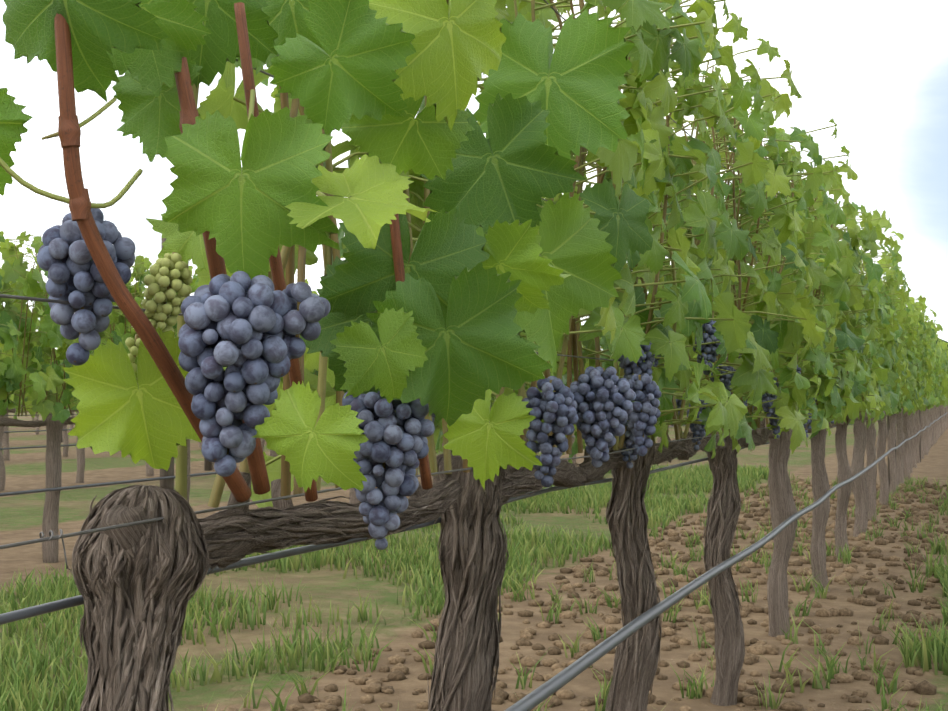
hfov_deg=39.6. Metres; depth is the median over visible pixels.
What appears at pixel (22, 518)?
ground
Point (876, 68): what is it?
sky
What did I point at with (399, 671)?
soil clods
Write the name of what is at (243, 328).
grape clusters
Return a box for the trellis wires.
[0,0,860,568]
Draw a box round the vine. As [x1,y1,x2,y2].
[0,0,947,710]
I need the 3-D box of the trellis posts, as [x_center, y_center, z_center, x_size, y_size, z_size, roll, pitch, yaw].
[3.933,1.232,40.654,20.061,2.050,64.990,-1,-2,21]
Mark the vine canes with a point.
(68, 132)
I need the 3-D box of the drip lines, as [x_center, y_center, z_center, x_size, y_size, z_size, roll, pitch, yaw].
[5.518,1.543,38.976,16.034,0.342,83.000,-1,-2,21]
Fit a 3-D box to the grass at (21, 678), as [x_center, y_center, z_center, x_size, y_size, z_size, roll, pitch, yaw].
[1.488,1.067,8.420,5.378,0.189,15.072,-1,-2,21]
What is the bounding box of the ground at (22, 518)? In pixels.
[0,408,947,710]
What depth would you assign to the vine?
1.44 m
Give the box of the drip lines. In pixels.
[0,411,947,710]
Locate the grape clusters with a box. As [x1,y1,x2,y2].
[37,208,910,549]
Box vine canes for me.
[0,0,935,507]
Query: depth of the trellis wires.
1.10 m
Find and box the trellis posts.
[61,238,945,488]
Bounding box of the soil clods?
[220,478,947,710]
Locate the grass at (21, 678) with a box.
[0,460,947,710]
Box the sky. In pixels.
[0,0,947,349]

